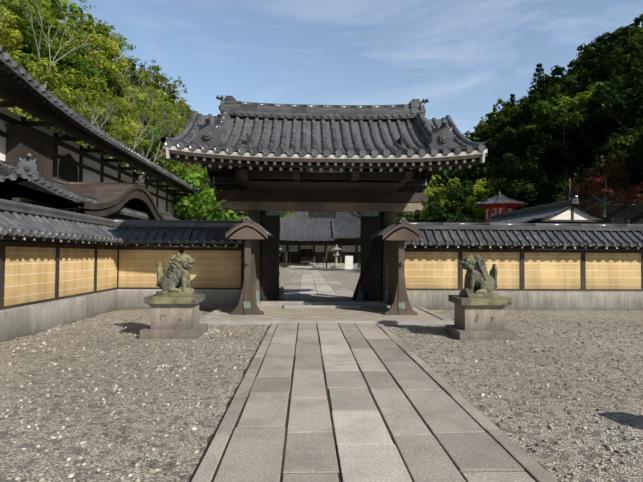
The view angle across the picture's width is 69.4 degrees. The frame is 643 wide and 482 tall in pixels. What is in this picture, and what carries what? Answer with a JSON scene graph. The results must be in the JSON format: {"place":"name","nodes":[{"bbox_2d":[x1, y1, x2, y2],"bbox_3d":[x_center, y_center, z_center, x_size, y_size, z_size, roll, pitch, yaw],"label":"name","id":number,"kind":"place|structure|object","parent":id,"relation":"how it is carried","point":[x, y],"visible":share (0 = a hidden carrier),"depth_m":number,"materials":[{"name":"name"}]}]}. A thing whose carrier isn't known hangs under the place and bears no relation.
{"place":"outdoors","nodes":[
{"label":"outdoors","id":0,"kind":"place"},
{"bbox_2d":[0,267,642,481],"bbox_3d":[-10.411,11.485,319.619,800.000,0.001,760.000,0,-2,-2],"label":"ground","id":1,"kind":"structure","parent":0,"point":[566,455],"depth_m":5.22,"materials":[{"name":"grey gravel"}]},
{"bbox_2d":[0,199,134,341],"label":"side wall","id":2,"kind":"structure","parent":1,"relation":"on","point":[57,267],"depth_m":9.50,"materials":[{"name":"paint"}]},
{"bbox_2d":[0,45,201,246],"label":"hall","id":3,"kind":"structure","parent":1,"relation":"on","point":[36,155],"depth_m":14.66,"materials":[{"name":"tile"}]},
{"bbox_2d":[11,174,167,246],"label":"curved gable roof","id":4,"kind":"structure","parent":3,"relation":"attached to","point":[112,197],"depth_m":15.41,"materials":[{"name":"brown wood"}]},
{"bbox_2d":[96,220,244,308],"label":"front wall","id":5,"kind":"structure","parent":1,"relation":"on","point":[217,275],"depth_m":12.93,"materials":[{"name":"paint"}]},
{"bbox_2d":[139,294,207,338],"bbox_3d":[-2.738,1.391,8.716,1.020,0.740,0.880,0,-2,-2],"label":"statue pedestal","id":6,"kind":"object","parent":1,"relation":"on","point":[174,317],"visible":1,"depth_m":8.41,"materials":[{"name":"stone"}]},
{"bbox_2d":[156,252,195,295],"bbox_3d":[-2.732,0.621,8.740,0.741,0.810,0.401,0,-2,6],"label":"guardian lion statue","id":7,"kind":"object","parent":6,"relation":"on","point":[173,279],"visible":1,"depth_m":8.61,"materials":[{"name":"stone"}]},
{"bbox_2d":[176,170,215,246],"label":"tree","id":8,"kind":"object","parent":1,"relation":"on","point":[201,179],"visible":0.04,"depth_m":58.49,"materials":[{"name":"green plant"}]},
{"bbox_2d":[172,167,296,246],"bbox_3d":[-6.226,-1.749,31.075,9.007,10.546,6.972,-1,-2,36],"label":"tree","id":9,"kind":"object","parent":1,"relation":"on","point":[196,207],"visible":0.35,"depth_m":29.77,"materials":[{"name":"green plant"}]},
{"bbox_2d":[6,309,561,481],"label":"moss patches","id":10,"kind":"object","parent":1,"relation":"on","point":[227,405],"visible":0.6,"depth_m":4.85,"materials":[{"name":"green plant"}]},
{"bbox_2d":[244,212,383,267],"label":"temple hall","id":11,"kind":"structure","parent":1,"relation":"on","point":[301,234],"depth_m":60.15,"materials":[{"name":"tile"}]},
{"bbox_2d":[284,268,353,293],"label":"path","id":12,"kind":"structure","parent":1,"relation":"on","point":[312,281],"depth_m":23.78,"materials":[{"name":"stone"}]},
{"bbox_2d":[199,294,453,324],"bbox_3d":[-0.005,1.895,13.696,5.620,0.080,7.100,0,-2,-2],"label":"apron","id":13,"kind":"object","parent":1,"relation":"on","point":[278,314],"visible":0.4,"depth_m":11.03,"materials":[{"name":"stone"}]},
{"bbox_2d":[225,216,274,314],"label":"wing wall","id":14,"kind":"structure","parent":13,"relation":"on","point":[247,304],"depth_m":11.24,"materials":[{"name":"brown wood"}]},
{"bbox_2d":[284,297,360,307],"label":"gate steps","id":15,"kind":"structure","parent":13,"relation":"on","point":[321,305],"depth_m":12.97,"materials":[{"name":"grey stone"}]},
{"bbox_2d":[163,133,487,306],"bbox_3d":[0.024,-0.806,13.381,7.331,5.380,5.948,0,-2,-2],"label":"gate frame","id":16,"kind":"object","parent":13,"relation":"on","point":[379,191],"visible":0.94,"depth_m":13.14,"materials":[{"name":"brown wood"}]},
{"bbox_2d":[160,95,490,156],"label":"gate roof","id":17,"kind":"structure","parent":16,"relation":"on","point":[327,130],"depth_m":12.64,"materials":[{"name":"grey tile"}]},
{"bbox_2d":[369,217,423,314],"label":"wing wall","id":18,"kind":"structure","parent":13,"relation":"on","point":[398,301],"depth_m":11.37,"materials":[{"name":"brown wood"}]},
{"bbox_2d":[283,237,375,300],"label":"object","id":19,"kind":"object","parent":1,"relation":"on","point":[357,295],"visible":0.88,"depth_m":14.53,"materials":[{"name":"brown wood"}]},
{"bbox_2d":[331,245,341,268],"bbox_3d":[1.735,1.835,55.049,1.477,2.819,1.362,0,-2,-2],"label":"lantern","id":20,"kind":"object","parent":1,"relation":"on","point":[336,249],"visible":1,"depth_m":54.78,"materials":[{"name":"stone"}]},
{"bbox_2d":[345,256,352,268],"bbox_3d":[3.080,2.410,52.083,0.900,1.500,0.080,0,-2,-2],"label":"notice board","id":21,"kind":"object","parent":1,"relation":"on","point":[348,262],"visible":1,"depth_m":52.04,"materials":[{"name":"white paint"}]},
{"bbox_2d":[190,323,558,481],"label":"path","id":22,"kind":"structure","parent":1,"relation":"on","point":[396,413],"depth_m":4.09,"materials":[{"name":"stone"}]},
{"bbox_2d":[396,174,460,248],"bbox_3d":[8.842,-1.651,43.141,8.858,11.528,8.338,0,-2,3],"label":"tree","id":23,"kind":"object","parent":1,"relation":"on","point":[436,195],"visible":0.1,"depth_m":42.86,"materials":[{"name":"green plant"}]},
{"bbox_2d":[401,185,482,248],"bbox_3d":[10.041,-0.450,39.403,7.275,8.644,5.964,5,-2,-42],"label":"dark tree","id":24,"kind":"object","parent":1,"relation":"on","point":[445,214],"visible":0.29,"depth_m":38.31,"materials":[{"name":"green plant"}]},
{"bbox_2d":[445,295,515,339],"bbox_3d":[2.982,1.429,8.805,1.020,0.740,0.880,0,-2,-2],"label":"statue pedestal","id":25,"kind":"object","parent":1,"relation":"on","point":[479,318],"visible":1,"depth_m":8.50,"materials":[{"name":"stone"}]},
{"bbox_2d":[459,254,498,297],"bbox_3d":[2.986,0.659,8.829,0.741,0.810,0.401,1,-2,-10],"label":"guardian lion statue","id":26,"kind":"object","parent":25,"relation":"on","point":[480,281],"visible":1,"depth_m":8.69,"materials":[{"name":"stone"}]},
{"bbox_2d":[405,222,642,309],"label":"wall","id":27,"kind":"structure","parent":1,"relation":"on","point":[545,272],"depth_m":13.26,"materials":[{"name":"paint"}]},
{"bbox_2d":[480,196,612,249],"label":"building roof","id":28,"kind":"structure","parent":1,"relation":"on","point":[568,211],"depth_m":34.31,"materials":[{"name":"tile"}]},
{"bbox_2d":[16,62,642,262],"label":"hills","id":29,"kind":"structure","parent":0,"point":[615,213],"depth_m":57.43,"materials":[{"name":"plant"}]},
{"bbox_2d":[0,6,23,51],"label":"yellow tree","id":30,"kind":"object","parent":29,"relation":"on","point":[9,38],"visible":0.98,"depth_m":51.23,"materials":[{"name":"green plant"}]},
{"bbox_2d":[0,0,36,36],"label":"tree","id":31,"kind":"object","parent":29,"relation":"on","point":[16,7],"visible":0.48,"depth_m":56.46,"materials":[{"name":"green plant"}]},
{"bbox_2d":[0,0,61,65],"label":"tree","id":32,"kind":"object","parent":29,"relation":"on","point":[44,44],"visible":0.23,"depth_m":59.84,"materials":[{"name":"green plant"}]},
{"bbox_2d":[0,49,78,120],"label":"yellow tree","id":33,"kind":"object","parent":29,"relation":"on","point":[35,68],"visible":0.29,"depth_m":43.57,"materials":[{"name":"green plant"}]},
{"bbox_2d":[19,0,64,34],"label":"yellow tree","id":34,"kind":"object","parent":29,"relation":"on","point":[49,13],"visible":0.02,"depth_m":70.57,"materials":[{"name":"green plant"}]},
{"bbox_2d":[0,100,93,148],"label":"yellow tree","id":35,"kind":"object","parent":29,"relation":"on","point":[28,116],"depth_m":31.94,"materials":[{"name":"green plant"}]},
{"bbox_2d":[29,0,72,46],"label":"tree","id":36,"kind":"object","parent":29,"relation":"on","point":[57,16],"visible":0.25,"depth_m":75.44,"materials":[{"name":"green plant"}]},
{"bbox_2d":[0,0,102,115],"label":"bare tree","id":37,"kind":"object","parent":29,"relation":"on","point":[25,3],"visible":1,"depth_m":45.09,"materials":[{"name":"grey plant"}]},
{"bbox_2d":[1,13,107,91],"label":"tree","id":38,"kind":"object","parent":29,"relation":"on","point":[70,62],"visible":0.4,"depth_m":59.60,"materials":[{"name":"green plant"}]},
{"bbox_2d":[33,0,82,39],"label":"tree","id":39,"kind":"object","parent":29,"relation":"on","point":[73,8],"visible":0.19,"depth_m":81.03,"materials":[{"name":"green plant"}]},
{"bbox_2d":[28,117,109,157],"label":"dark tree","id":40,"kind":"object","parent":29,"relation":"on","point":[62,133],"visible":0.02,"depth_m":40.59,"materials":[{"name":"green plant"}]},
{"bbox_2d":[62,10,89,34],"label":"yellow tree","id":41,"kind":"object","parent":29,"relation":"on","point":[69,22],"visible":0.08,"depth_m":111.02,"materials":[{"name":"green plant"}]},
{"bbox_2d":[45,72,110,113],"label":"tree","id":42,"kind":"object","parent":29,"relation":"on","point":[78,85],"visible":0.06,"depth_m":59.94,"materials":[{"name":"green plant"}]},
{"bbox_2d":[32,72,124,145],"bbox_3d":[-25.402,-8.651,45.754,7.000,13.480,11.106,-1,-2,32],"label":"bare tree","id":43,"kind":"object","parent":29,"relation":"on","point":[81,103],"visible":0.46,"depth_m":47.44,"materials":[{"name":"green plant"}]},
{"bbox_2d":[51,45,108,111],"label":"tree","id":44,"kind":"object","parent":29,"relation":"on","point":[83,55],"visible":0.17,"depth_m":72.70,"materials":[{"name":"green plant"}]},
{"bbox_2d":[49,69,125,132],"bbox_3d":[-28.564,-13.162,53.924,10.709,13.212,10.313,1,-2,-24],"label":"yellow tree","id":45,"kind":"object","parent":29,"relation":"on","point":[67,78],"visible":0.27,"depth_m":53.03,"materials":[{"name":"green plant"}]},
{"bbox_2d":[60,32,130,91],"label":"yellow tree","id":46,"kind":"object","parent":29,"relation":"on","point":[110,53],"visible":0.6,"depth_m":77.75,"materials":[{"name":"green plant"}]},
{"bbox_2d":[72,20,119,63],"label":"yellow tree","id":47,"kind":"object","parent":29,"relation":"on","point":[103,26],"visible":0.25,"depth_m":109.69,"materials":[{"name":"green plant"}]},
{"bbox_2d":[66,59,127,96],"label":"tree","id":48,"kind":"object","parent":29,"relation":"on","point":[110,84],"visible":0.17,"depth_m":85.27,"materials":[{"name":"green plant"}]},
{"bbox_2d":[51,90,143,138],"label":"yellow tree","id":49,"kind":"object","parent":29,"relation":"on","point":[125,130],"visible":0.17,"depth_m":55.23,"materials":[{"name":"green plant"}]},
{"bbox_2d":[76,13,121,55],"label":"tree","id":50,"kind":"object","parent":29,"relation":"on","point":[91,21],"visible":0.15,"depth_m":107.14,"materials":[{"name":"green plant"}]},
{"bbox_2d":[74,25,139,80],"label":"bare tree","id":51,"kind":"object","parent":29,"relation":"on","point":[121,39],"visible":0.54,"depth_m":88.64,"materials":[{"name":"green plant"}]},
{"bbox_2d":[64,100,170,166],"bbox_3d":[-23.434,-7.725,51.790,8.037,15.844,10.466,1,1,34],"label":"bare tree","id":52,"kind":"object","parent":29,"relation":"on","point":[91,109],"visible":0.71,"depth_m":52.05,"materials":[{"name":"green plant"}]},
{"bbox_2d":[84,111,150,165],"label":"yellow tree","id":53,"kind":"object","parent":29,"relation":"on","point":[142,143],"visible":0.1,"depth_m":54.60,"materials":[{"name":"green plant"}]},
{"bbox_2d":[105,92,145,163],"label":"yellow tree","id":54,"kind":"object","parent":29,"relation":"on","point":[127,108],"visible":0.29,"depth_m":71.66,"materials":[{"name":"green plant"}]},
{"bbox_2d":[92,62,160,142],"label":"bare tree","id":55,"kind":"object","parent":29,"relation":"on","point":[133,89],"visible":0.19,"depth_m":86.36,"materials":[{"name":"green plant"}]},
{"bbox_2d":[120,57,139,87],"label":"tree","id":56,"kind":"object","parent":29,"relation":"on","point":[133,80],"visible":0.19,"depth_m":126.38,"materials":[{"name":"green plant"}]},
{"bbox_2d":[110,70,171,171],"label":"bare tree","id":57,"kind":"object","parent":29,"relation":"on","point":[140,78],"visible":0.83,"depth_m":77.55,"materials":[{"name":"green plant"}]},
{"bbox_2d":[113,87,178,155],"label":"tree","id":58,"kind":"object","parent":29,"relation":"on","point":[135,104],"visible":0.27,"depth_m":81.97,"materials":[{"name":"green plant"}]},
{"bbox_2d":[131,59,169,91],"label":"bare tree","id":59,"kind":"object","parent":29,"relation":"on","point":[157,72],"visible":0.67,"depth_m":123.28,"materials":[{"name":"green plant"}]},
{"bbox_2d":[126,122,177,169],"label":"tree","id":60,"kind":"object","parent":29,"relation":"on","point":[153,148],"visible":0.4,"depth_m":77.78,"materials":[{"name":"green plant"}]},
{"bbox_2d":[121,90,182,156],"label":"yellow tree","id":61,"kind":"object","parent":29,"relation":"on","point":[159,103],"visible":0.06,"depth_m":86.68,"materials":[{"name":"green plant"}]},
{"bbox_2d":[118,103,189,173],"bbox_3d":[-23.588,-9.806,65.642,16.866,17.630,9.710,-1,-2,32],"label":"tree","id":62,"kind":"object","parent":29,"relation":"on","point":[169,118],"visible":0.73,"depth_m":64.11,"materials":[{"name":"green plant"}]},
{"bbox_2d":[148,66,176,99],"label":"tree","id":63,"kind":"object","parent":29,"relation":"on","point":[169,90],"visible":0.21,"depth_m":140.58,"materials":[{"name":"green plant"}]},
{"bbox_2d":[142,73,186,101],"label":"tree","id":64,"kind":"object","parent":29,"relation":"on","point":[174,82],"visible":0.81,"depth_m":114.84,"materials":[{"name":"green plant"}]},
{"bbox_2d":[153,157,206,192],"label":"tree","id":65,"kind":"object","parent":29,"relation":"on","point":[175,169],"visible":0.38,"depth_m":68.96,"materials":[{"name":"green plant"}]},
{"bbox_2d":[436,165,476,186],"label":"dark tree","id":66,"kind":"object","parent":29,"relation":"on","point":[443,174],"visible":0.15,"depth_m":117.54,"materials":[{"name":"green plant"}]},
{"bbox_2d":[449,180,484,222],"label":"tree","id":67,"kind":"object","parent":29,"relation":"on","point":[463,189],"visible":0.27,"depth_m":67.58,"materials":[{"name":"green plant"}]},
{"bbox_2d":[457,163,484,185],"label":"tree","id":68,"kind":"object","parent":29,"relation":"on","point":[466,175],"visible":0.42,"depth_m":98.01,"materials":[{"name":"green plant"}]},
{"bbox_2d":[460,178,495,221],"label":"yellow tree","id":69,"kind":"object","parent":29,"relation":"on","point":[479,188],"visible":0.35,"depth_m":65.30,"materials":[{"name":"green plant"}]},
{"bbox_2d":[473,131,493,141],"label":"dark tree","id":70,"kind":"object","parent":29,"relation":"on","point":[487,135],"visible":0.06,"depth_m":155.01,"materials":[{"name":"green plant"}]},
{"bbox_2d":[485,98,505,125],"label":"tree","id":71,"kind":"object","parent":29,"relation":"on","point":[490,115],"visible":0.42,"depth_m":200.59,"materials":[{"name":"green plant"}]},
{"bbox_2d":[472,152,519,200],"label":"dark tree","id":72,"kind":"object","parent":29,"relation":"on","point":[489,169],"visible":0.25,"depth_m":78.18,"materials":[{"name":"green plant"}]},
{"bbox_2d":[472,189,528,221],"bbox_3d":[21.449,-2.063,55.829,6.230,8.300,6.500,0,-2,-2],"label":"pagoda","id":73,"kind":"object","parent":29,"relation":"on","point":[499,203],"depth_m":54.56,"materials":[{"name":"tile"}]},
{"bbox_2d":[486,100,518,134],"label":"tree","id":74,"kind":"object","parent":29,"relation":"on","point":[502,117],"visible":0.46,"depth_m":151.10,"materials":[{"name":"green plant"}]},
{"bbox_2d":[479,133,529,168],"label":"dark tree","id":75,"kind":"object","parent":29,"relation":"on","point":[507,140],"visible":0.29,"depth_m":94.01,"materials":[{"name":"green plant"}]},
{"bbox_2d":[488,126,534,158],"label":"dark tree","id":76,"kind":"object","parent":29,"relation":"on","point":[508,131],"visible":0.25,"depth_m":96.79,"materials":[{"name":"green plant"}]},
{"bbox_2d":[503,102,531,128],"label":"dark tree","id":77,"kind":"object","parent":29,"relation":"on","point":[517,118],"visible":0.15,"depth_m":128.99,"materials":[{"name":"green plant"}]},
{"bbox_2d":[495,156,552,196],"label":"dark tree","id":78,"kind":"object","parent":29,"relation":"on","point":[547,169],"visible":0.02,"depth_m":75.63,"materials":[{"name":"green plant"}]},
{"bbox_2d":[486,157,570,209],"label":"dark tree","id":79,"kind":"object","parent":29,"relation":"on","point":[524,192],"visible":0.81,"depth_m":56.95,"materials":[{"name":"green plant"}]},
{"bbox_2d":[496,158,566,206],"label":"dark tree","id":80,"kind":"object","parent":29,"relation":"on","point":[533,178],"visible":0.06,"depth_m":62.54,"materials":[{"name":"green plant"}]},
{"bbox_2d":[523,63,546,110],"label":"conifer tree","id":81,"kind":"object","parent":29,"relation":"on","point":[540,69],"visible":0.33,"depth_m":153.21,"materials":[{"name":"green plant"}]},
{"bbox_2d":[524,90,557,117],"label":"dark tree","id":82,"kind":"object","parent":29,"relation":"on","point":[544,96],"visible":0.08,"depth_m":107.07,"materials":[{"name":"green plant"}]},
{"bbox_2d":[517,81,578,143],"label":"tree","id":83,"kind":"object","parent":29,"relation":"on","point":[541,108],"visible":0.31,"depth_m":83.03,"materials":[{"name":"green plant"}]},
{"bbox_2d":[530,76,565,104],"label":"dark tree","id":84,"kind":"object","parent":29,"relation":"on","point":[536,93],"visible":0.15,"depth_m":123.03,"materials":[{"name":"green plant"}]},
{"bbox_2d":[533,65,571,96],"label":"dark tree","id":85,"kind":"object","parent":29,"relation":"on","point":[557,70],"visible":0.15,"depth_m":133.90,"materials":[{"name":"green plant"}]},
{"bbox_2d":[531,134,597,179],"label":"dark tree","id":86,"kind":"object","parent":29,"relation":"on","point":[589,161],"visible":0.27,"depth_m":70.75,"materials":[{"name":"green plant"}]},
{"bbox_2d":[523,108,606,199],"bbox_3d":[33.522,-10.336,64.602,10.538,16.798,11.300,-2,-3,14],"label":"dark tree","id":87,"kind":"object","parent":29,"relation":"on","point":[548,155],"visible":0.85,"depth_m":62.93,"materials":[{"name":"green plant"}]},
{"bbox_2d":[544,83,591,120],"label":"dark tree","id":88,"kind":"object","parent":29,"relation":"on","point":[574,86],"visible":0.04,"depth_m":83.47,"materials":[{"name":"green plant"}]},
{"bbox_2d":[548,77,595,108],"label":"dark tree","id":89,"kind":"object","parent":29,"relation":"on","point":[567,83],"visible":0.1,"depth_m":99.73,"materials":[{"name":"green plant"}]},
{"bbox_2d":[543,92,604,136],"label":"dark tree","id":90,"kind":"object","parent":29,"relation":"on","point":[563,112],"visible":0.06,"depth_m":80.94,"materials":[{"name":"green plant"}]},
{"bbox_2d":[546,81,609,168],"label":"tree","id":91,"kind":"object","parent":29,"relation":"on","point":[575,104],"visible":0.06,"depth_m":68.79,"materials":[{"name":"green plant"}]},
{"bbox_2d":[562,66,595,88],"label":"tree","id":92,"kind":"object","parent":29,"relation":"on","point":[583,74],"visible":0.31,"depth_m":105.17,"materials":[{"name":"green plant"}]},
{"bbox_2d":[576,40,596,57],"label":"tree","id":93,"kind":"object","parent":29,"relation":"on","point":[586,48],"visible":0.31,"depth_m":142.98,"materials":[{"name":"green plant"}]},
{"bbox_2d":[580,32,611,65],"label":"dark tree","id":94,"kind":"object","parent":29,"relation":"on","point":[602,40],"visible":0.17,"depth_m":118.73,"materials":[{"name":"green plant"}]},
{"bbox_2d":[568,104,628,155],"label":"dark tree","id":95,"kind":"object","parent":29,"relation":"on","point":[590,144],"visible":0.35,"depth_m":60.15,"materials":[{"name":"green plant"}]},
{"bbox_2d":[593,28,618,56],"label":"dark tree","id":96,"kind":"object","parent":29,"relation":"on","point":[599,46],"visible":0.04,"depth_m":114.32,"materials":[{"name":"green plant"}]},
{"bbox_2d":[572,157,642,223],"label":"maple tree","id":97,"kind":"object","parent":29,"relation":"on","point":[586,193],"visible":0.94,"depth_m":36.93,"materials":[{"name":"red plant"}]},
{"bbox_2d":[575,53,642,202],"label":"dark tree","id":98,"kind":"object","parent":29,"relation":"on","point":[621,104],"visible":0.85,"depth_m":51.65,"materials":[{"name":"green plant"}]},
{"bbox_2d":[575,133,642,223],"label":"dark tree","id":99,"kind":"object","parent":29,"relation":"on","point":[635,177],"visible":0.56,"depth_m":47.48,"materials":[{"name":"red plant"}]},
{"bbox_2d":[578,74,642,173],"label":"dark tree","id":100,"kind":"object","parent":29,"relation":"on","point":[604,124],"visible":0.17,"depth_m":59.07,"materials":[{"name":"green plant"}]},
{"bbox_2d":[583,36,640,81],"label":"dark tree","id":101,"kind":"object","parent":29,"relation":"on","point":[602,74],"visible":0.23,"depth_m":82.71,"materials":[{"name":"green plant"}]},
{"bbox_2d":[598,26,631,55],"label":"dark tree","id":102,"kind":"object","parent":29,"relation":"on","point":[613,38],"visible":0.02,"depth_m":107.42,"materials":[{"name":"green plant"}]},
{"bbox_2d":[596,24,642,70],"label":"dark tree","id":103,"kind":"object","parent":29,"relation":"on","point":[626,31],"visible":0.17,"depth_m":88.01,"materials":[{"name":"green plant"}]},
{"bbox_2d":[602,28,642,77],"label":"tree","id":104,"kind":"object","parent":29,"relation":"on","point":[623,57],"visible":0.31,"depth_m":75.88,"materials":[{"name":"green plant"}]},
{"bbox_2d":[603,58,642,99],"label":"dark tree","id":105,"kind":"object","parent":29,"relation":"on","point":[624,72],"visible":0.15,"depth_m":73.59,"materials":[{"name":"green plant"}]},
{"bbox_2d":[609,119,642,157],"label":"tree","id":106,"kind":"object","parent":29,"relation":"on","point":[623,143],"visible":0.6,"depth_m":42.40,"materials":[{"name":"green plant"}]},
{"bbox_2d":[621,40,642,68],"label":"dark tree","id":107,"kind":"object","parent":29,"relation":"on","point":[632,46],"visible":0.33,"depth_m":75.08,"materials":[{"name":"green plant"}]},
{"bbox_2d":[625,132,642,169],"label":"dark tree","id":108,"kind":"object","parent":29,"relation":"on","point":[638,148],"visible":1,"depth_m":35.32,"materials":[{"name":"green plant"}]},
{"bbox_2d":[59,0,642,136],"label":"sky","id":109,"kind":"structure","parent":0,"point":[462,57],"materials":[{"name":"blue"}]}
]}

